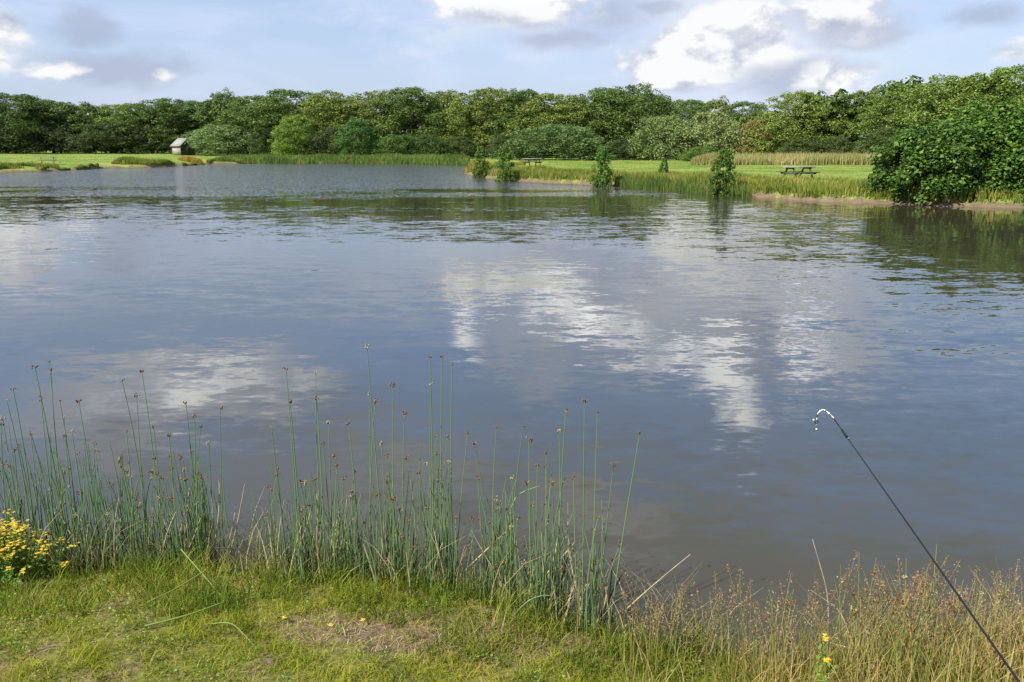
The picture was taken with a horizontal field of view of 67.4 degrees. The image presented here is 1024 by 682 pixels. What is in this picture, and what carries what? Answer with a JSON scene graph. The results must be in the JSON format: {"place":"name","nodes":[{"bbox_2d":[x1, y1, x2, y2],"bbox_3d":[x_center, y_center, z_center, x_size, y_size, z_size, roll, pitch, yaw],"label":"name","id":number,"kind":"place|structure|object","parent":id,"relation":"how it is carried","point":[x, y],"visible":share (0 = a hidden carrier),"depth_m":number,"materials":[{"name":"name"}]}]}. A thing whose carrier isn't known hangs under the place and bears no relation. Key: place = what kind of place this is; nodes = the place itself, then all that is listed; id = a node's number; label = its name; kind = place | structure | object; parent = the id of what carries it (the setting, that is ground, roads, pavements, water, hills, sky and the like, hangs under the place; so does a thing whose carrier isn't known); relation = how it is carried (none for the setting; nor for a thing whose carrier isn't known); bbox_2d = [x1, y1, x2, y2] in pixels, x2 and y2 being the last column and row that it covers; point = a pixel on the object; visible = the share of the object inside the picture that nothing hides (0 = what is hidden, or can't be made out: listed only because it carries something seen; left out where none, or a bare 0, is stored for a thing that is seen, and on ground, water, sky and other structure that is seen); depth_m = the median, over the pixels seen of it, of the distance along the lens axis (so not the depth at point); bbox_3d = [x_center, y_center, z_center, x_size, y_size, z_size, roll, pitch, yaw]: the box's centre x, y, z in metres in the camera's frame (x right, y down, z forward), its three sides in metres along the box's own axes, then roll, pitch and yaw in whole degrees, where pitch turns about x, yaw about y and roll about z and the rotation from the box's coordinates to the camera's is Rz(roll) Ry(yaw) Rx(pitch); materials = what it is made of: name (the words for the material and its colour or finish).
{"place":"outdoors","nodes":[
{"label":"outdoors","id":0,"kind":"place"},
{"bbox_2d":[0,153,493,162],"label":"meadow grass","id":1,"kind":"structure","parent":0,"point":[110,158],"depth_m":107.73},
{"bbox_2d":[0,164,1023,668],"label":"water","id":2,"kind":"structure","parent":0,"point":[718,352],"depth_m":7.59,"materials":[{"name":"liquid"}]},
{"bbox_2d":[0,387,47,558],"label":"reed clump","id":3,"kind":"object","parent":2,"relation":"on","point":[6,510],"visible":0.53,"depth_m":3.84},
{"bbox_2d":[47,399,126,575],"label":"reed clump","id":4,"kind":"object","parent":2,"relation":"in","point":[79,532],"visible":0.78,"depth_m":3.80,"materials":[{"name":"plant"}]},
{"bbox_2d":[79,369,172,571],"bbox_3d":[-1.909,0.676,3.754,0.396,1.110,0.295,-9,17,-30],"label":"reed clump","id":5,"kind":"object","parent":2,"relation":"in","point":[131,520],"visible":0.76,"depth_m":3.78,"materials":[{"name":"plant"}]},
{"bbox_2d":[126,401,204,569],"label":"reed clump","id":6,"kind":"object","parent":2,"relation":"on","point":[159,522],"visible":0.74,"depth_m":3.76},
{"bbox_2d":[159,406,244,567],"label":"reed clump","id":7,"kind":"object","parent":2,"relation":"on","point":[202,526],"visible":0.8,"depth_m":3.82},
{"bbox_2d":[262,371,339,585],"bbox_3d":[-0.962,0.700,3.591,0.386,1.146,0.364,4,15,15],"label":"reed clump","id":8,"kind":"object","parent":2,"relation":"in","point":[318,529],"visible":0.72,"depth_m":3.63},
{"bbox_2d":[306,392,383,594],"bbox_3d":[-0.710,0.755,3.602,0.422,1.033,0.340,8,16,28],"label":"reed clump","id":9,"kind":"object","parent":2,"relation":"in","point":[345,531],"visible":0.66,"depth_m":3.63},
{"bbox_2d":[354,344,435,593],"bbox_3d":[-0.547,0.624,3.559,0.365,1.307,0.420,0,14,0],"label":"reed clump","id":10,"kind":"object","parent":2,"relation":"in","point":[392,548],"visible":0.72,"depth_m":3.61,"materials":[{"name":"plant"}]},
{"bbox_2d":[470,424,574,610],"bbox_3d":[0.024,0.809,3.496,0.407,0.982,0.371,10,17,35],"label":"reed clump","id":11,"kind":"object","parent":2,"relation":"in","point":[497,548],"visible":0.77,"depth_m":3.53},
{"bbox_2d":[0,150,1023,681],"bbox_3d":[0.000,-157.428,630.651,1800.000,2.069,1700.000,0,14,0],"label":"ground","id":12,"kind":"structure","parent":0,"point":[108,604],"depth_m":3.06,"materials":[{"name":"green plant"}]},
{"bbox_2d":[0,126,38,153],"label":"bush","id":13,"kind":"object","parent":12,"relation":"on","point":[9,148],"visible":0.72,"depth_m":134.94,"materials":[{"name":"green plant"}]},
{"bbox_2d":[0,92,63,153],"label":"broadleaf tree","id":14,"kind":"object","parent":12,"relation":"on","point":[20,100],"visible":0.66,"depth_m":136.16,"materials":[{"name":"green plant"}]},
{"bbox_2d":[0,509,78,590],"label":"yellow flower plant","id":15,"kind":"object","parent":12,"relation":"on","point":[7,553],"visible":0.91,"depth_m":3.60,"materials":[{"name":"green plant"}]},
{"bbox_2d":[0,360,90,574],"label":"reed clump","id":16,"kind":"object","parent":12,"relation":"on","point":[53,523],"visible":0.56,"depth_m":3.85,"materials":[{"name":"plant"}]},
{"bbox_2d":[3,99,94,152],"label":"broadleaf tree","id":17,"kind":"object","parent":12,"relation":"on","point":[33,116],"visible":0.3,"depth_m":139.87,"materials":[{"name":"green plant"}]},
{"bbox_2d":[16,125,96,153],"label":"bush","id":18,"kind":"object","parent":12,"relation":"on","point":[65,131],"visible":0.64,"depth_m":136.41,"materials":[{"name":"green plant"}]},
{"bbox_2d":[26,101,130,152],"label":"broadleaf tree","id":19,"kind":"object","parent":12,"relation":"on","point":[90,107],"visible":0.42,"depth_m":140.63,"materials":[{"name":"green plant"}]},
{"bbox_2d":[0,156,217,170],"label":"shore grass","id":20,"kind":"structure","parent":12,"relation":"on","point":[129,160],"depth_m":77.75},
{"bbox_2d":[65,123,153,153],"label":"bush","id":21,"kind":"object","parent":12,"relation":"on","point":[87,138],"visible":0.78,"depth_m":135.17,"materials":[{"name":"green plant"}]},
{"bbox_2d":[83,102,166,150],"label":"broadleaf tree","id":22,"kind":"object","parent":12,"relation":"on","point":[105,111],"visible":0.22,"depth_m":141.17,"materials":[{"name":"green plant"}]},
{"bbox_2d":[116,123,174,153],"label":"bush","id":23,"kind":"object","parent":12,"relation":"on","point":[141,140],"visible":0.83,"depth_m":137.24,"materials":[{"name":"green plant"}]},
{"bbox_2d":[105,98,190,152],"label":"broadleaf tree","id":24,"kind":"object","parent":12,"relation":"on","point":[161,103],"visible":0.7,"depth_m":138.18,"materials":[{"name":"green plant"}]},
{"bbox_2d":[139,97,208,146],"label":"broadleaf tree","id":25,"kind":"object","parent":12,"relation":"on","point":[181,103],"visible":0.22,"depth_m":143.11,"materials":[{"name":"green plant"}]},
{"bbox_2d":[170,138,195,154],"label":"wooden hut","id":26,"kind":"object","parent":12,"relation":"on","point":[179,146],"visible":0.69,"depth_m":123.27,"materials":[{"name":"grey wood"}]},
{"bbox_2d":[160,100,220,145],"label":"broadleaf tree","id":27,"kind":"object","parent":12,"relation":"on","point":[187,106],"visible":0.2,"depth_m":141.80,"materials":[{"name":"green plant"}]},
{"bbox_2d":[196,88,244,136],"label":"broadleaf tree","id":28,"kind":"object","parent":12,"relation":"on","point":[219,98],"visible":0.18,"depth_m":141.90,"materials":[{"name":"green plant"}]},
{"bbox_2d":[182,123,269,154],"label":"bush","id":29,"kind":"object","parent":12,"relation":"on","point":[204,147],"visible":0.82,"depth_m":123.11,"materials":[{"name":"green plant"}]},
{"bbox_2d":[210,94,291,153],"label":"broadleaf tree","id":30,"kind":"object","parent":12,"relation":"on","point":[236,105],"visible":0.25,"depth_m":129.46,"materials":[{"name":"green plant"}]},
{"bbox_2d":[246,127,297,154],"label":"bush","id":31,"kind":"object","parent":12,"relation":"on","point":[256,140],"visible":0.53,"depth_m":122.10,"materials":[{"name":"green plant"}]},
{"bbox_2d":[251,367,313,581],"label":"reed clump","id":32,"kind":"object","parent":12,"relation":"on","point":[281,520],"visible":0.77,"depth_m":3.65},
{"bbox_2d":[235,88,343,152],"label":"broadleaf tree","id":33,"kind":"object","parent":12,"relation":"on","point":[277,98],"visible":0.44,"depth_m":124.02,"materials":[{"name":"green plant"}]},
{"bbox_2d":[267,115,326,155],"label":"bush","id":34,"kind":"object","parent":12,"relation":"on","point":[281,144],"visible":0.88,"depth_m":106.86,"materials":[{"name":"green plant"}]},
{"bbox_2d":[299,127,357,155],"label":"bush","id":35,"kind":"object","parent":12,"relation":"on","point":[327,148],"visible":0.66,"depth_m":106.75,"materials":[{"name":"green plant"}]},
{"bbox_2d":[291,89,378,152],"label":"broadleaf tree","id":36,"kind":"object","parent":12,"relation":"on","point":[322,97],"visible":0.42,"depth_m":120.59,"materials":[{"name":"green plant"}]},
{"bbox_2d":[216,152,469,165],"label":"reed fringe","id":37,"kind":"object","parent":12,"relation":"on","point":[447,159],"visible":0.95,"depth_m":96.95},
{"bbox_2d":[331,116,382,155],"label":"bush","id":38,"kind":"object","parent":12,"relation":"on","point":[351,125],"visible":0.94,"depth_m":103.58,"materials":[{"name":"green plant"}]},
{"bbox_2d":[319,89,416,153],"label":"broadleaf tree","id":39,"kind":"object","parent":12,"relation":"on","point":[361,103],"visible":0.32,"depth_m":119.90,"materials":[{"name":"green plant"}]},
{"bbox_2d":[0,486,757,660],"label":"marsh grass","id":40,"kind":"structure","parent":12,"relation":"on","point":[65,558],"depth_m":3.58,"materials":[{"name":"plant"}]},
{"bbox_2d":[0,534,787,681],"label":"bank grass","id":41,"kind":"structure","parent":12,"relation":"on","point":[266,575],"depth_m":3.31,"materials":[{"name":"plant"}]},
{"bbox_2d":[368,133,427,155],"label":"bush","id":42,"kind":"object","parent":12,"relation":"on","point":[388,140],"visible":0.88,"depth_m":102.73,"materials":[{"name":"green plant"}]},
{"bbox_2d":[356,86,453,153],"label":"broadleaf tree","id":43,"kind":"object","parent":12,"relation":"on","point":[400,96],"visible":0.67,"depth_m":115.38,"materials":[{"name":"green plant"}]},
{"bbox_2d":[1,565,833,681],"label":"dry thatch","id":44,"kind":"object","parent":12,"relation":"on","point":[372,649],"visible":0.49,"depth_m":3.06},
{"bbox_2d":[401,133,453,155],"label":"bush","id":45,"kind":"object","parent":12,"relation":"on","point":[429,142],"visible":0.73,"depth_m":102.78,"materials":[{"name":"green plant"}]},
{"bbox_2d":[404,89,488,153],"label":"broadleaf tree","id":46,"kind":"object","parent":12,"relation":"on","point":[447,98],"visible":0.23,"depth_m":118.80,"materials":[{"name":"green plant"}]},
{"bbox_2d":[388,355,509,598],"bbox_3d":[-0.308,0.645,3.619,0.453,1.238,0.478,-8,16,-28],"label":"reed clump","id":47,"kind":"object","parent":12,"relation":"on","point":[434,524],"visible":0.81,"depth_m":3.60,"materials":[{"name":"plant"}]},
{"bbox_2d":[435,136,479,158],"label":"bush","id":48,"kind":"object","parent":12,"relation":"on","point":[460,141],"visible":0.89,"depth_m":103.59,"materials":[{"name":"green plant"}]},
{"bbox_2d":[0,562,915,681],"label":"clover","id":49,"kind":"object","parent":12,"relation":"on","point":[218,673],"visible":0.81,"depth_m":2.95,"materials":[{"name":"green plant"}]},
{"bbox_2d":[436,87,522,156],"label":"broadleaf tree","id":50,"kind":"object","parent":12,"relation":"on","point":[480,135],"visible":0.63,"depth_m":112.90,"materials":[{"name":"green plant"}]},
{"bbox_2d":[471,146,488,176],"bbox_3d":[-2.281,-12.448,53.709,1.302,2.336,1.352,10,17,34],"label":"sapling","id":51,"kind":"object","parent":12,"relation":"on","point":[481,167],"visible":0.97,"depth_m":53.52,"materials":[{"name":"green plant"}]},
{"bbox_2d":[0,75,1007,157],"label":"dense wood","id":52,"kind":"object","parent":12,"relation":"on","point":[831,102],"visible":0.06,"depth_m":90.86,"materials":[{"name":"green plant"}]},
{"bbox_2d":[493,144,515,180],"bbox_3d":[-0.389,-10.966,47.574,1.406,2.425,1.456,9,17,32],"label":"sapling","id":53,"kind":"object","parent":12,"relation":"on","point":[500,164],"visible":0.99,"depth_m":47.38,"materials":[{"name":"green plant"}]},
{"bbox_2d":[485,134,533,158],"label":"bush","id":54,"kind":"object","parent":12,"relation":"on","point":[494,145],"visible":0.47,"depth_m":99.88,"materials":[{"name":"green plant"}]},
{"bbox_2d":[0,560,1023,681],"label":"turf","id":55,"kind":"structure","parent":12,"relation":"on","point":[19,672],"depth_m":2.95,"materials":[{"name":"plant"}]},
{"bbox_2d":[482,88,553,155],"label":"broadleaf tree","id":56,"kind":"object","parent":12,"relation":"on","point":[518,96],"visible":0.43,"depth_m":109.94,"materials":[{"name":"green plant"}]},
{"bbox_2d":[471,408,578,629],"bbox_3d":[0.059,0.795,3.334,0.483,1.086,0.426,0,14,0],"label":"reed clump","id":57,"kind":"object","parent":12,"relation":"on","point":[540,586],"visible":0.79,"depth_m":3.39,"materials":[{"name":"plant"}]},
{"bbox_2d":[500,92,603,155],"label":"broadleaf tree","id":58,"kind":"object","parent":12,"relation":"on","point":[558,117],"visible":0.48,"depth_m":106.53,"materials":[{"name":"green plant"}]},
{"bbox_2d":[496,123,615,160],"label":"bush","id":59,"kind":"object","parent":12,"relation":"on","point":[583,142],"visible":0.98,"depth_m":91.46,"materials":[{"name":"green plant"}]},
{"bbox_2d":[548,87,642,153],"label":"broadleaf tree","id":60,"kind":"object","parent":12,"relation":"on","point":[595,94],"visible":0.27,"depth_m":105.20,"materials":[{"name":"green plant"}]},
{"bbox_2d":[589,146,613,186],"bbox_3d":[4.776,-9.140,40.966,1.286,2.501,1.238,-4,15,-14],"label":"sapling","id":61,"kind":"object","parent":12,"relation":"on","point":[600,157],"visible":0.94,"depth_m":40.76,"materials":[{"name":"green plant"}]},
{"bbox_2d":[565,399,689,635],"bbox_3d":[0.472,0.762,3.301,0.469,1.166,0.362,-5,15,-21],"label":"reed clump","id":62,"kind":"object","parent":12,"relation":"on","point":[594,589],"visible":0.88,"depth_m":3.26,"materials":[{"name":"plant"}]},
{"bbox_2d":[601,136,661,159],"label":"bush","id":63,"kind":"object","parent":12,"relation":"on","point":[621,150],"visible":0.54,"depth_m":95.13,"materials":[{"name":"green plant"}]},
{"bbox_2d":[580,82,687,158],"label":"broadleaf tree","id":64,"kind":"object","parent":12,"relation":"on","point":[647,95],"visible":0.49,"depth_m":102.86,"materials":[{"name":"green plant"}]},
{"bbox_2d":[620,584,683,681],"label":"flowering grass tuft","id":65,"kind":"object","parent":12,"relation":"on","point":[635,613],"visible":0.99,"depth_m":2.92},
{"bbox_2d":[571,561,752,681],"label":"flowering grass tuft","id":66,"kind":"object","parent":12,"relation":"on","point":[715,622],"visible":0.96,"depth_m":2.90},
{"bbox_2d":[626,114,700,160],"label":"bush","id":67,"kind":"object","parent":12,"relation":"on","point":[673,127],"visible":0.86,"depth_m":91.32,"materials":[{"name":"green plant"}]},
{"bbox_2d":[614,173,753,196],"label":"waterside sedge","id":68,"kind":"object","parent":12,"relation":"on","point":[671,185],"visible":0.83,"depth_m":37.45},
{"bbox_2d":[667,99,715,136],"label":"broadleaf tree","id":69,"kind":"object","parent":12,"relation":"on","point":[692,110],"visible":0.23,"depth_m":178.19,"materials":[{"name":"green plant"}]},
{"bbox_2d":[677,146,725,160],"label":"bush","id":70,"kind":"object","parent":12,"relation":"on","point":[687,156],"visible":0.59,"depth_m":86.64,"materials":[{"name":"green plant"}]},
{"bbox_2d":[670,109,747,159],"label":"bush","id":71,"kind":"object","parent":12,"relation":"on","point":[704,129],"visible":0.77,"depth_m":89.15,"materials":[{"name":"green plant"}]},
{"bbox_2d":[689,152,734,164],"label":"grass tussock","id":72,"kind":"object","parent":12,"relation":"on","point":[705,159],"depth_m":67.51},
{"bbox_2d":[681,95,750,125],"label":"broadleaf tree","id":73,"kind":"object","parent":12,"relation":"on","point":[723,103],"visible":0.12,"depth_m":184.06,"materials":[{"name":"green plant"}]},
{"bbox_2d":[707,146,736,195],"bbox_3d":[9.338,-7.383,33.965,1.198,2.410,1.157,6,15,23],"label":"sapling","id":74,"kind":"object","parent":12,"relation":"on","point":[722,164],"visible":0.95,"depth_m":33.77,"materials":[{"name":"green plant"}]},
{"bbox_2d":[467,160,1023,204],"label":"long bank grass","id":75,"kind":"structure","parent":12,"relation":"on","point":[800,185],"depth_m":33.27,"materials":[{"name":"plant"}]},
{"bbox_2d":[720,100,770,123],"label":"broadleaf tree","id":76,"kind":"object","parent":12,"relation":"on","point":[755,107],"visible":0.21,"depth_m":179.99,"materials":[{"name":"green plant"}]},
{"bbox_2d":[734,119,776,154],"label":"bush","id":77,"kind":"object","parent":12,"relation":"on","point":[749,124],"visible":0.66,"depth_m":88.15,"materials":[{"name":"green plant"}]},
{"bbox_2d":[671,564,870,681],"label":"flowering grass tuft","id":78,"kind":"object","parent":12,"relation":"on","point":[813,605],"visible":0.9,"depth_m":2.87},
{"bbox_2d":[740,588,804,680],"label":"rush tuft","id":79,"kind":"object","parent":12,"relation":"on","point":[789,602],"visible":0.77,"depth_m":2.84,"materials":[{"name":"brown plant"}]},
{"bbox_2d":[720,571,855,680],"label":"flowering grass tuft","id":80,"kind":"object","parent":12,"relation":"on","point":[722,596],"visible":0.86,"depth_m":2.79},
{"bbox_2d":[744,89,842,153],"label":"broadleaf tree","id":81,"kind":"object","parent":12,"relation":"on","point":[785,104],"visible":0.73,"depth_m":86.39,"materials":[{"name":"green plant"}]},
{"bbox_2d":[776,166,820,177],"bbox_3d":[14.572,-8.530,39.103,1.548,0.676,1.462,-5,15,-17],"label":"picnic table","id":82,"kind":"object","parent":12,"relation":"on","point":[794,172],"visible":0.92,"depth_m":38.94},
{"bbox_2d":[776,137,829,153],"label":"bush","id":83,"kind":"object","parent":12,"relation":"on","point":[787,147],"visible":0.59,"depth_m":83.88,"materials":[{"name":"green plant"}]},
{"bbox_2d":[597,564,1023,681],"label":"tall grass","id":84,"kind":"structure","parent":12,"relation":"on","point":[963,662],"depth_m":2.85,"materials":[{"name":"plant"}]},
{"bbox_2d":[811,135,857,154],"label":"bush","id":85,"kind":"object","parent":12,"relation":"on","point":[835,140],"visible":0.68,"depth_m":82.36,"materials":[{"name":"green plant"}]},
{"bbox_2d":[820,90,897,152],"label":"broadleaf tree","id":86,"kind":"object","parent":12,"relation":"on","point":[867,101],"visible":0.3,"depth_m":84.68,"materials":[{"name":"green plant"}]},
{"bbox_2d":[837,553,907,681],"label":"rush tuft","id":87,"kind":"object","parent":12,"relation":"on","point":[852,609],"visible":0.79,"depth_m":2.86,"materials":[{"name":"brown plant"}]},
{"bbox_2d":[849,127,906,154],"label":"bush","id":88,"kind":"object","parent":12,"relation":"on","point":[877,134],"visible":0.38,"depth_m":77.04,"materials":[{"name":"green plant"}]},
{"bbox_2d":[850,83,952,151],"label":"broadleaf tree","id":89,"kind":"object","parent":12,"relation":"on","point":[889,96],"visible":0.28,"depth_m":79.38,"materials":[{"name":"green plant"}]},
{"bbox_2d":[871,559,947,681],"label":"rush tuft","id":90,"kind":"object","parent":12,"relation":"on","point":[905,576],"visible":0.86,"depth_m":2.81,"materials":[{"name":"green plant"}]},
{"bbox_2d":[813,409,1020,681],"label":"fishing rod","id":91,"kind":"object","parent":12,"relation":"on","point":[968,609],"visible":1,"depth_m":2.07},
{"bbox_2d":[830,549,1023,681],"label":"flowering grass tuft","id":92,"kind":"object","parent":12,"relation":"on","point":[907,588],"visible":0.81,"depth_m":2.90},
{"bbox_2d":[860,114,1011,203],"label":"lakeside bush","id":93,"kind":"object","parent":12,"relation":"on","point":[909,149],"visible":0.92,"depth_m":28.01,"materials":[{"name":"green plant"}]},
{"bbox_2d":[886,73,1004,142],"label":"broadleaf tree","id":94,"kind":"object","parent":12,"relation":"on","point":[909,115],"visible":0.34,"depth_m":74.95,"materials":[{"name":"green plant"}]},
{"bbox_2d":[870,558,1023,679],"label":"flowering grass tuft","id":95,"kind":"object","parent":12,"relation":"on","point":[965,593],"visible":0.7,"depth_m":2.94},
{"bbox_2d":[912,98,1023,196],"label":"lakeside bush","id":96,"kind":"object","parent":12,"relation":"on","point":[1013,121],"visible":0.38,"depth_m":28.36,"materials":[{"name":"green plant"}]},
{"bbox_2d":[921,66,1023,128],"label":"broadleaf tree","id":97,"kind":"object","parent":12,"relation":"on","point":[977,75],"visible":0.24,"depth_m":72.56,"materials":[{"name":"green plant"}]},
{"bbox_2d":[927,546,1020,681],"bbox_3d":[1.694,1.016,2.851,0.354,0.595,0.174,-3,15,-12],"label":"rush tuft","id":98,"kind":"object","parent":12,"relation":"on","point":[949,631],"visible":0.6,"depth_m":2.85,"materials":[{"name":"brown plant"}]},
{"bbox_2d":[927,566,1023,681],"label":"flowering grass tuft","id":99,"kind":"object","parent":12,"relation":"on","point":[1012,594],"visible":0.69,"depth_m":2.94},
{"bbox_2d":[955,582,1023,680],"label":"rush tuft","id":100,"kind":"object","parent":12,"relation":"on","point":[998,616],"visible":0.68,"depth_m":2.86,"materials":[{"name":"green plant"}]},
{"bbox_2d":[967,64,1023,122],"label":"broadleaf tree","id":101,"kind":"object","parent":12,"relation":"on","point":[1007,72],"visible":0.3,"depth_m":71.22,"materials":[{"name":"green plant"}]},
{"bbox_2d":[970,124,1023,205],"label":"lakeside bush","id":102,"kind":"object","parent":12,"relation":"on","point":[1018,159],"visible":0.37,"depth_m":27.73,"materials":[{"name":"green plant"}]},
{"bbox_2d":[0,0,1023,137],"label":"sky","id":103,"kind":"structure","parent":0,"point":[95,52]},
{"bbox_2d":[534,160,916,179],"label":"meadow grass","id":104,"kind":"structure","parent":0,"point":[680,167],"depth_m":60.38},
{"bbox_2d":[734,150,890,164],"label":"dry meadow grass","id":105,"kind":"structure","parent":0,"point":[792,158],"depth_m":68.60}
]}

